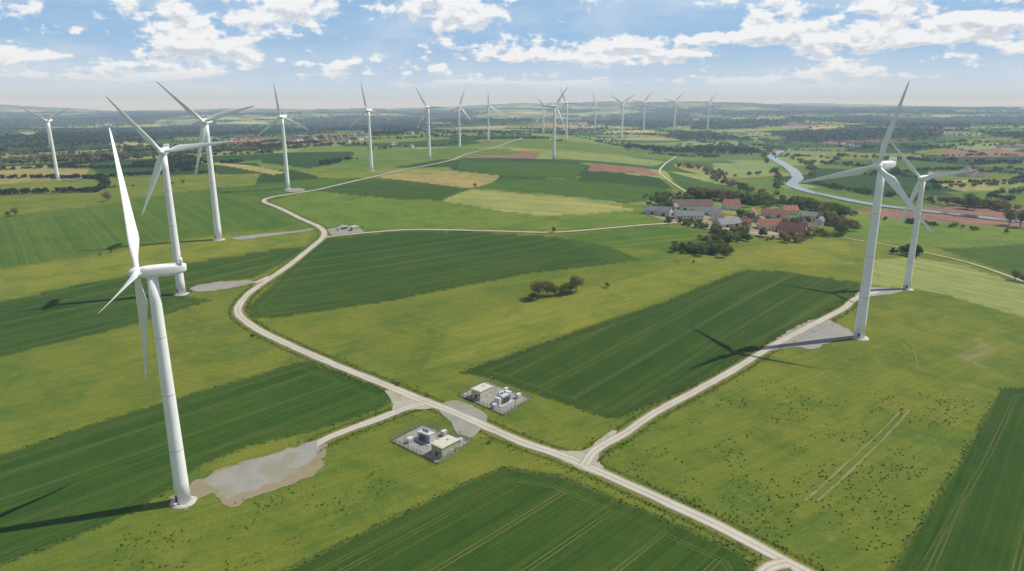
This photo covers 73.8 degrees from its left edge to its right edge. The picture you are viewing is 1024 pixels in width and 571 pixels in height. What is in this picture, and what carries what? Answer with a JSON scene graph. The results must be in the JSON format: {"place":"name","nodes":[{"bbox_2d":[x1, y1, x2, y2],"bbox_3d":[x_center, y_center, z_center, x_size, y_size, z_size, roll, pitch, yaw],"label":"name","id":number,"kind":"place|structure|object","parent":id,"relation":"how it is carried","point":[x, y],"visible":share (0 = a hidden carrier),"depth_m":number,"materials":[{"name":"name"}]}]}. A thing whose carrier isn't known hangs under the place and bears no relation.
{"place":"outdoors","nodes":[
{"label":"outdoors","id":0,"kind":"place"},
{"bbox_2d":[317,401,426,446],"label":"gravel road","id":1,"kind":"structure","parent":0,"point":[365,423],"depth_m":368.22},
{"bbox_2d":[0,101,1023,570],"bbox_3d":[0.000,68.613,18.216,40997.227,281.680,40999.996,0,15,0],"label":"ground","id":2,"kind":"structure","parent":0,"point":[952,321],"depth_m":455.95,"materials":[{"name":"plant"}]},
{"bbox_2d":[19,106,69,179],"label":"wind turbine","id":3,"kind":"object","parent":2,"relation":"on","point":[49,134],"visible":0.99,"depth_m":1125.96,"materials":[{"name":"metal"}]},
{"bbox_2d":[0,151,133,162],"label":"tree belt","id":4,"kind":"object","parent":2,"relation":"on","point":[32,157],"visible":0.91,"depth_m":1679.53,"materials":[{"name":"green plant"}]},
{"bbox_2d":[0,143,165,155],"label":"tree belt","id":5,"kind":"object","parent":2,"relation":"on","point":[62,148],"visible":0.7,"depth_m":2155.44,"materials":[{"name":"green plant"}]},
{"bbox_2d":[101,128,196,508],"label":"wind turbine","id":6,"kind":"object","parent":2,"relation":"on","point":[183,498],"visible":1,"depth_m":280.48,"materials":[{"name":"metal"}]},
{"bbox_2d":[79,146,253,157],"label":"tree belt","id":7,"kind":"object","parent":2,"relation":"on","point":[220,149],"visible":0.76,"depth_m":1788.81,"materials":[{"name":"green plant"}]},
{"bbox_2d":[105,95,231,295],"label":"wind turbine","id":8,"kind":"object","parent":2,"relation":"on","point":[162,159],"visible":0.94,"depth_m":542.88,"materials":[{"name":"metal"}]},
{"bbox_2d":[156,81,255,240],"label":"wind turbine","id":9,"kind":"object","parent":2,"relation":"on","point":[204,132],"visible":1,"depth_m":701.07,"materials":[{"name":"metal"}]},
{"bbox_2d":[190,280,254,291],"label":"gravel pad","id":10,"kind":"object","parent":2,"relation":"on","point":[219,285],"visible":1,"depth_m":589.85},
{"bbox_2d":[168,440,327,510],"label":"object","id":11,"kind":"object","parent":2,"relation":"on","point":[311,468],"visible":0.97,"depth_m":311.44,"materials":[{"name":"gravel"}]},
{"bbox_2d":[201,441,319,498],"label":"gravel pad","id":12,"kind":"object","parent":11,"relation":"on","point":[248,476],"visible":1,"depth_m":321.69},
{"bbox_2d":[248,144,298,151],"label":"tree belt","id":13,"kind":"object","parent":2,"relation":"on","point":[279,147],"visible":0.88,"depth_m":1816.83,"materials":[{"name":"green plant"}]},
{"bbox_2d":[232,228,315,239],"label":"gravel pad","id":14,"kind":"object","parent":2,"relation":"on","point":[253,236],"visible":1,"depth_m":744.06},
{"bbox_2d":[256,82,309,188],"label":"wind turbine","id":15,"kind":"object","parent":2,"relation":"on","point":[283,118],"visible":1,"depth_m":1015.54,"materials":[{"name":"metal"}]},
{"bbox_2d":[286,134,367,142],"bbox_3d":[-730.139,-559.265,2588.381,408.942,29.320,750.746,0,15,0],"label":"distant village","id":16,"kind":"object","parent":2,"relation":"on","point":[347,140],"visible":0.89,"depth_m":2477.21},
{"bbox_2d":[287,141,366,148],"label":"tree belt","id":17,"kind":"object","parent":2,"relation":"on","point":[327,143],"visible":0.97,"depth_m":2038.12,"materials":[{"name":"green plant"}]},
{"bbox_2d":[319,157,357,163],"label":"tree belt","id":18,"kind":"object","parent":2,"relation":"on","point":[330,161],"visible":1,"depth_m":1472.01,"materials":[{"name":"green plant"}]},
{"bbox_2d":[327,225,362,234],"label":"substation pad","id":19,"kind":"object","parent":2,"relation":"on","point":[333,231],"visible":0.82,"depth_m":765.78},
{"bbox_2d":[349,84,390,170],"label":"wind turbine","id":20,"kind":"object","parent":2,"relation":"on","point":[368,111],"visible":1,"depth_m":1292.79,"materials":[{"name":"metal"}]},
{"bbox_2d":[385,390,431,414],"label":"gravel apron","id":21,"kind":"object","parent":2,"relation":"on","point":[398,400],"visible":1,"depth_m":390.54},
{"bbox_2d":[368,140,457,149],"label":"tree belt","id":22,"kind":"object","parent":2,"relation":"on","point":[405,145],"visible":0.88,"depth_m":2023.41,"materials":[{"name":"green plant"}]},
{"bbox_2d":[391,422,471,463],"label":"security fence","id":23,"kind":"object","parent":2,"relation":"on","point":[410,430],"visible":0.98,"depth_m":345.66,"materials":[{"name":"metal"}]},
{"bbox_2d":[393,425,470,462],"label":"substation pad","id":24,"kind":"object","parent":2,"relation":"on","point":[423,448],"visible":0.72,"depth_m":346.33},
{"bbox_2d":[414,427,435,445],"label":"power transformer","id":25,"kind":"object","parent":24,"relation":"on","point":[425,436],"visible":0.96,"depth_m":346.67,"materials":[{"name":"metal"}]},
{"bbox_2d":[416,88,447,158],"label":"wind turbine","id":26,"kind":"object","parent":2,"relation":"on","point":[428,123],"visible":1,"depth_m":1580.46,"materials":[{"name":"metal"}]},
{"bbox_2d":[431,441,458,458],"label":"walls","id":27,"kind":"structure","parent":2,"relation":"on","point":[445,449],"depth_m":334.44,"materials":[{"name":"paint"}]},
{"bbox_2d":[430,435,459,448],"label":"roof","id":28,"kind":"structure","parent":27,"relation":"on","point":[444,441],"depth_m":336.67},
{"bbox_2d":[396,129,496,138],"bbox_3d":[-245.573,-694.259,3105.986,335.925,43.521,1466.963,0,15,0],"label":"tree belt","id":29,"kind":"object","parent":2,"relation":"on","point":[455,132],"visible":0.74,"depth_m":2816.01,"materials":[{"name":"green plant"}]},
{"bbox_2d":[445,89,470,148],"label":"wind turbine","id":30,"kind":"object","parent":2,"relation":"on","point":[459,133],"visible":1,"depth_m":1916.92,"materials":[{"name":"metal"}]},
{"bbox_2d":[439,400,486,437],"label":"gravel apron","id":31,"kind":"object","parent":2,"relation":"on","point":[468,429],"visible":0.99,"depth_m":372.63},
{"bbox_2d":[471,387,491,400],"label":"walls","id":32,"kind":"structure","parent":2,"relation":"on","point":[479,397],"depth_m":393.55,"materials":[{"name":"paint"}]},
{"bbox_2d":[471,383,492,391],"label":"roof","id":33,"kind":"structure","parent":32,"relation":"on","point":[482,387],"depth_m":395.36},
{"bbox_2d":[477,94,500,141],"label":"wind turbine","id":34,"kind":"object","parent":2,"relation":"on","point":[487,106],"visible":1,"depth_m":2221.27,"materials":[{"name":"metal"}]},
{"bbox_2d":[460,382,529,413],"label":"substation pad","id":35,"kind":"object","parent":2,"relation":"on","point":[496,389],"visible":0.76,"depth_m":392.96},
{"bbox_2d":[491,390,513,407],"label":"power transformer","id":36,"kind":"object","parent":35,"relation":"on","point":[502,398],"visible":1,"depth_m":387.69,"materials":[{"name":"metal"}]},
{"bbox_2d":[460,378,530,414],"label":"security fence","id":37,"kind":"object","parent":2,"relation":"on","point":[492,407],"visible":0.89,"depth_m":393.33,"materials":[{"name":"metal"}]},
{"bbox_2d":[0,104,1023,152],"bbox_3d":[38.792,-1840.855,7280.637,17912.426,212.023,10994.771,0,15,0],"label":"distant forest","id":38,"kind":"object","parent":2,"relation":"on","point":[164,114],"visible":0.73,"depth_m":5472.13,"materials":[{"name":"green plant"}]},
{"bbox_2d":[0,110,1023,222],"bbox_3d":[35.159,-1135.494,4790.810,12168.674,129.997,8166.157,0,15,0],"label":"hedgerow trees","id":39,"kind":"object","parent":2,"relation":"on","point":[177,161],"visible":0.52,"depth_m":2234.19,"materials":[{"name":"green plant"}]},
{"bbox_2d":[2,264,1023,570],"bbox_3d":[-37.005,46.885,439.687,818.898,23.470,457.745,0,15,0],"label":"grass tussocks","id":40,"kind":"object","parent":2,"relation":"on","point":[596,440],"depth_m":338.62,"materials":[{"name":"plant"}]},
{"bbox_2d":[529,278,548,298],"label":"tree","id":41,"kind":"object","parent":2,"relation":"on","point":[539,287],"visible":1,"depth_m":553.90,"materials":[{"name":"green plant"}]},
{"bbox_2d":[534,85,568,159],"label":"wind turbine","id":42,"kind":"object","parent":2,"relation":"on","point":[554,124],"visible":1,"depth_m":1555.78,"materials":[{"name":"metal"}]},
{"bbox_2d":[558,88,580,141],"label":"wind turbine","id":43,"kind":"object","parent":2,"relation":"on","point":[567,103],"visible":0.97,"depth_m":2406.43,"materials":[{"name":"metal"}]},
{"bbox_2d":[569,273,586,287],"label":"tree","id":44,"kind":"object","parent":2,"relation":"on","point":[576,279],"visible":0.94,"depth_m":571.49,"materials":[{"name":"green plant"}]},
{"bbox_2d":[559,430,616,475],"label":"gravel apron","id":45,"kind":"object","parent":2,"relation":"on","point":[581,454],"visible":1,"depth_m":337.23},
{"bbox_2d":[612,95,633,138],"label":"wind turbine","id":46,"kind":"object","parent":2,"relation":"on","point":[624,102],"visible":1,"depth_m":3407.17,"materials":[{"name":"metal"}]},
{"bbox_2d":[646,192,694,206],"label":"tree belt","id":47,"kind":"object","parent":2,"relation":"on","point":[685,195],"visible":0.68,"depth_m":950.93,"materials":[{"name":"green plant"}]},
{"bbox_2d":[659,146,715,156],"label":"tree belt","id":48,"kind":"object","parent":2,"relation":"on","point":[705,154],"visible":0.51,"depth_m":2291.75,"materials":[{"name":"green plant"}]},
{"bbox_2d":[671,199,713,210],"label":"barn","id":49,"kind":"structure","parent":2,"relation":"on","point":[691,204],"depth_m":928.40,"materials":[{"name":"metal"}]},
{"bbox_2d":[665,215,722,232],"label":"tree belt","id":50,"kind":"object","parent":2,"relation":"on","point":[667,218],"visible":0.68,"depth_m":827.52,"materials":[{"name":"green plant"}]},
{"bbox_2d":[683,219,720,232],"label":"tree belt","id":51,"kind":"object","parent":2,"relation":"on","point":[716,228],"visible":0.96,"depth_m":803.20,"materials":[{"name":"green plant"}]},
{"bbox_2d":[670,240,734,253],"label":"tree belt","id":52,"kind":"object","parent":2,"relation":"on","point":[683,245],"visible":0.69,"depth_m":694.24,"materials":[{"name":"green plant"}]},
{"bbox_2d":[677,163,736,176],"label":"tree belt","id":53,"kind":"object","parent":2,"relation":"on","point":[709,169],"visible":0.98,"depth_m":1700.10,"materials":[{"name":"green plant"}]},
{"bbox_2d":[686,185,747,203],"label":"tree belt","id":54,"kind":"object","parent":2,"relation":"on","point":[692,191],"visible":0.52,"depth_m":1039.68,"materials":[{"name":"green plant"}]},
{"bbox_2d":[712,186,724,201],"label":"tree","id":55,"kind":"object","parent":2,"relation":"on","point":[716,193],"visible":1,"depth_m":1020.75,"materials":[{"name":"green plant"}]},
{"bbox_2d":[650,214,791,238],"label":"village yard","id":56,"kind":"structure","parent":2,"relation":"on","point":[709,221],"depth_m":838.63,"materials":[{"name":"soil"}]},
{"bbox_2d":[644,205,672,215],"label":"barn","id":57,"kind":"structure","parent":56,"relation":"on","point":[659,210],"depth_m":865.26,"materials":[{"name":"metal"}]},
{"bbox_2d":[674,212,703,219],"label":"walls","id":58,"kind":"structure","parent":56,"relation":"on","point":[675,216],"depth_m":849.47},
{"bbox_2d":[673,211,703,215],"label":"roof","id":59,"kind":"structure","parent":58,"relation":"on","point":[689,213],"depth_m":850.95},
{"bbox_2d":[700,207,721,215],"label":"barn","id":60,"kind":"structure","parent":56,"relation":"on","point":[709,211],"depth_m":897.19,"materials":[{"name":"metal"}]},
{"bbox_2d":[712,217,741,227],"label":"barn","id":61,"kind":"structure","parent":56,"relation":"on","point":[728,222],"depth_m":824.32,"materials":[{"name":"metal"}]},
{"bbox_2d":[756,220,777,230],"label":"walls","id":62,"kind":"structure","parent":56,"relation":"on","point":[758,226],"depth_m":829.82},
{"bbox_2d":[755,218,781,225],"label":"roof","id":63,"kind":"structure","parent":62,"relation":"on","point":[769,221],"depth_m":831.38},
{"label":"walls","id":64,"kind":"object","parent":56,"relation":"on","visible":0},
{"bbox_2d":[760,208,783,214],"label":"roof","id":65,"kind":"structure","parent":64,"relation":"on","point":[772,211],"depth_m":938.18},
{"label":"walls","id":66,"kind":"object","parent":56,"relation":"on","visible":0},
{"bbox_2d":[778,221,807,232],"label":"roof","id":67,"kind":"structure","parent":66,"relation":"on","point":[795,226],"depth_m":815.65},
{"bbox_2d":[697,224,749,242],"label":"tree belt","id":68,"kind":"object","parent":2,"relation":"on","point":[741,229],"visible":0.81,"depth_m":756.45,"materials":[{"name":"green plant"}]},
{"bbox_2d":[722,200,739,209],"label":"walls","id":69,"kind":"structure","parent":2,"relation":"on","point":[730,206],"depth_m":967.15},
{"bbox_2d":[721,199,740,204],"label":"roof","id":70,"kind":"structure","parent":69,"relation":"on","point":[732,202],"depth_m":968.38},
{"bbox_2d":[711,232,752,241],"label":"tree belt","id":71,"kind":"object","parent":2,"relation":"on","point":[728,237],"visible":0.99,"depth_m":745.97,"materials":[{"name":"green plant"}]},
{"bbox_2d":[696,138,771,151],"bbox_3d":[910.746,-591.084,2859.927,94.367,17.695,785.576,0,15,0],"label":"tree belt","id":72,"kind":"object","parent":2,"relation":"on","point":[725,143],"visible":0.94,"depth_m":2912.83,"materials":[{"name":"green plant"}]},
{"bbox_2d":[710,173,779,194],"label":"tree belt","id":73,"kind":"object","parent":2,"relation":"on","point":[725,180],"visible":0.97,"depth_m":1368.63,"materials":[{"name":"green plant"}]},
{"bbox_2d":[736,208,814,221],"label":"tree belt","id":74,"kind":"object","parent":2,"relation":"on","point":[741,213],"visible":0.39,"depth_m":900.42,"materials":[{"name":"green plant"}]},
{"bbox_2d":[771,167,784,187],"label":"tree belt","id":75,"kind":"object","parent":2,"relation":"on","point":[778,183],"visible":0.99,"depth_m":1530.03,"materials":[{"name":"green plant"}]},
{"bbox_2d":[758,227,816,241],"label":"tree belt","id":76,"kind":"object","parent":2,"relation":"on","point":[799,237],"visible":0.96,"depth_m":780.27,"materials":[{"name":"green plant"}]},
{"bbox_2d":[780,206,798,214],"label":"walls","id":77,"kind":"structure","parent":2,"relation":"on","point":[796,212],"depth_m":985.36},
{"bbox_2d":[780,205,799,211],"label":"roof","id":78,"kind":"structure","parent":77,"relation":"on","point":[788,208],"depth_m":985.84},
{"bbox_2d":[734,191,851,215],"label":"tree belt","id":79,"kind":"object","parent":2,"relation":"on","point":[807,203],"visible":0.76,"depth_m":1052.36,"materials":[{"name":"green plant"}]},
{"bbox_2d":[790,155,823,183],"bbox_3d":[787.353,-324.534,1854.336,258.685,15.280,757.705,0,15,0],"label":"tree belt","id":80,"kind":"object","parent":2,"relation":"on","point":[812,167],"visible":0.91,"depth_m":1813.76,"materials":[{"name":"green plant"}]},
{"bbox_2d":[767,319,853,349],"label":"gravel pad","id":81,"kind":"object","parent":2,"relation":"on","point":[819,335],"visible":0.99,"depth_m":490.42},
{"bbox_2d":[800,211,822,218],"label":"barn","id":82,"kind":"structure","parent":2,"relation":"on","point":[813,215],"depth_m":966.04,"materials":[{"name":"metal"}]},
{"bbox_2d":[808,227,846,236],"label":"tree belt","id":83,"kind":"object","parent":2,"relation":"on","point":[822,231],"visible":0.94,"depth_m":831.86,"materials":[{"name":"green plant"}]},
{"bbox_2d":[811,203,862,229],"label":"tree belt","id":84,"kind":"object","parent":2,"relation":"on","point":[833,218],"visible":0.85,"depth_m":919.53,"materials":[{"name":"green plant"}]},
{"bbox_2d":[811,159,868,166],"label":"tree belt","id":85,"kind":"object","parent":2,"relation":"on","point":[846,163],"visible":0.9,"depth_m":1955.52,"materials":[{"name":"green plant"}]},
{"bbox_2d":[834,222,847,231],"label":"tree","id":86,"kind":"object","parent":2,"relation":"on","point":[840,227],"visible":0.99,"depth_m":840.84,"materials":[{"name":"green plant"}]},
{"bbox_2d":[804,412,899,500],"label":"tyre track","id":87,"kind":"structure","parent":2,"relation":"on","point":[831,476],"depth_m":325.41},
{"bbox_2d":[817,409,911,500],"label":"tyre track","id":88,"kind":"structure","parent":2,"relation":"on","point":[860,461],"depth_m":330.60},
{"bbox_2d":[800,80,931,340],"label":"wind turbine","id":89,"kind":"object","parent":2,"relation":"on","point":[881,167],"visible":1,"depth_m":466.36,"materials":[{"name":"metal"}]},
{"bbox_2d":[816,181,933,200],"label":"tree belt","id":90,"kind":"object","parent":2,"relation":"on","point":[891,193],"visible":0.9,"depth_m":1349.31,"materials":[{"name":"green plant"}]},
{"bbox_2d":[855,287,903,296],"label":"gravel pad","id":91,"kind":"object","parent":2,"relation":"on","point":[882,290],"visible":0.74,"depth_m":603.14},
{"bbox_2d":[889,244,922,255],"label":"tree belt","id":92,"kind":"object","parent":2,"relation":"on","point":[905,248],"visible":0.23,"depth_m":757.52,"materials":[{"name":"green plant"}]},
{"bbox_2d":[836,152,1022,163],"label":"tree belt","id":93,"kind":"object","parent":2,"relation":"on","point":[1001,160],"visible":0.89,"depth_m":2076.82,"materials":[{"name":"green plant"}]},
{"bbox_2d":[890,140,978,290],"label":"wind turbine","id":94,"kind":"object","parent":2,"relation":"on","point":[922,180],"visible":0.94,"depth_m":595.12,"materials":[{"name":"metal"}]},
{"bbox_2d":[861,165,1023,175],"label":"tree belt","id":95,"kind":"object","parent":2,"relation":"on","point":[996,168],"visible":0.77,"depth_m":1792.43,"materials":[{"name":"green plant"}]},
{"bbox_2d":[862,143,1023,148],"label":"tree belt","id":96,"kind":"object","parent":2,"relation":"on","point":[938,145],"visible":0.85,"depth_m":2565.64,"materials":[{"name":"green plant"}]},
{"bbox_2d":[883,216,1008,232],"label":"tree belt","id":97,"kind":"object","parent":2,"relation":"on","point":[956,224],"visible":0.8,"depth_m":977.21,"materials":[{"name":"green plant"}]},
{"bbox_2d":[940,127,967,133],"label":"distant village","id":98,"kind":"object","parent":2,"relation":"on","point":[952,132],"visible":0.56,"depth_m":3330.26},
{"bbox_2d":[961,192,976,208],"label":"tree","id":99,"kind":"object","parent":2,"relation":"on","point":[970,196],"visible":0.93,"depth_m":1141.78,"materials":[{"name":"green plant"}]},
{"bbox_2d":[919,178,1019,189],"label":"tree belt","id":100,"kind":"object","parent":2,"relation":"on","point":[975,183],"visible":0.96,"depth_m":1454.62,"materials":[{"name":"green plant"}]},
{"bbox_2d":[955,167,986,176],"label":"distant village","id":101,"kind":"object","parent":2,"relation":"on","point":[974,173],"visible":0.73,"depth_m":1657.21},
{"bbox_2d":[970,196,981,209],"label":"tree","id":102,"kind":"object","parent":2,"relation":"on","point":[975,201],"visible":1,"depth_m":1130.59,"materials":[{"name":"green plant"}]},
{"bbox_2d":[931,196,1022,209],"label":"tree belt","id":103,"kind":"object","parent":2,"relation":"on","point":[995,204],"visible":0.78,"depth_m":1151.07,"materials":[{"name":"green plant"}]},
{"bbox_2d":[989,186,1023,193],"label":"tree belt","id":104,"kind":"object","parent":2,"relation":"on","point":[1017,190],"visible":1,"depth_m":1331.27,"materials":[{"name":"green plant"}]},
{"bbox_2d":[1002,208,1016,224],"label":"tree","id":105,"kind":"object","parent":2,"relation":"on","point":[1009,216],"visible":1,"depth_m":988.44,"materials":[{"name":"green plant"}]},
{"bbox_2d":[996,143,1023,147],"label":"distant village","id":106,"kind":"object","parent":2,"relation":"on","point":[1016,145],"visible":1,"depth_m":2447.93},
{"bbox_2d":[1012,209,1023,226],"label":"tree","id":107,"kind":"object","parent":2,"relation":"on","point":[1020,216],"visible":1,"depth_m":971.52,"materials":[{"name":"green plant"}]},
{"bbox_2d":[0,0,1023,110],"label":"sky","id":108,"kind":"structure","parent":0,"point":[209,54],"materials":[{"name":"blue"}]},
{"bbox_2d":[233,138,813,570],"bbox_3d":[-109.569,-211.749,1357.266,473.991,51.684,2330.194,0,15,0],"label":"gravel road","id":109,"kind":"structure","parent":0,"point":[657,498],"depth_m":358.06,"materials":[{"name":"gravel"}]},
{"bbox_2d":[658,156,685,191],"bbox_3d":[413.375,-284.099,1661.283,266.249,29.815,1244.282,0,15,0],"label":"gravel road","id":110,"kind":"structure","parent":0,"point":[660,168],"depth_m":1447.90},
{"bbox_2d":[323,222,1023,281],"bbox_3d":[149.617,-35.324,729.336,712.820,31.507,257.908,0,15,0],"label":"gravel road","id":111,"kind":"structure","parent":0,"point":[626,226],"depth_m":776.92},
{"bbox_2d":[579,291,880,465],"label":"gravel road","id":112,"kind":"structure","parent":0,"point":[590,455],"depth_m":406.96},
{"bbox_2d":[755,558,791,570],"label":"gravel road","id":113,"kind":"structure","parent":0,"point":[778,564],"depth_m":258.87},
{"bbox_2d":[767,150,1023,222],"bbox_3d":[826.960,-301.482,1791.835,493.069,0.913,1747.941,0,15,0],"label":"river","id":114,"kind":"structure","parent":0,"point":[796,178],"depth_m":1380.42,"materials":[{"name":"grey liquid"}]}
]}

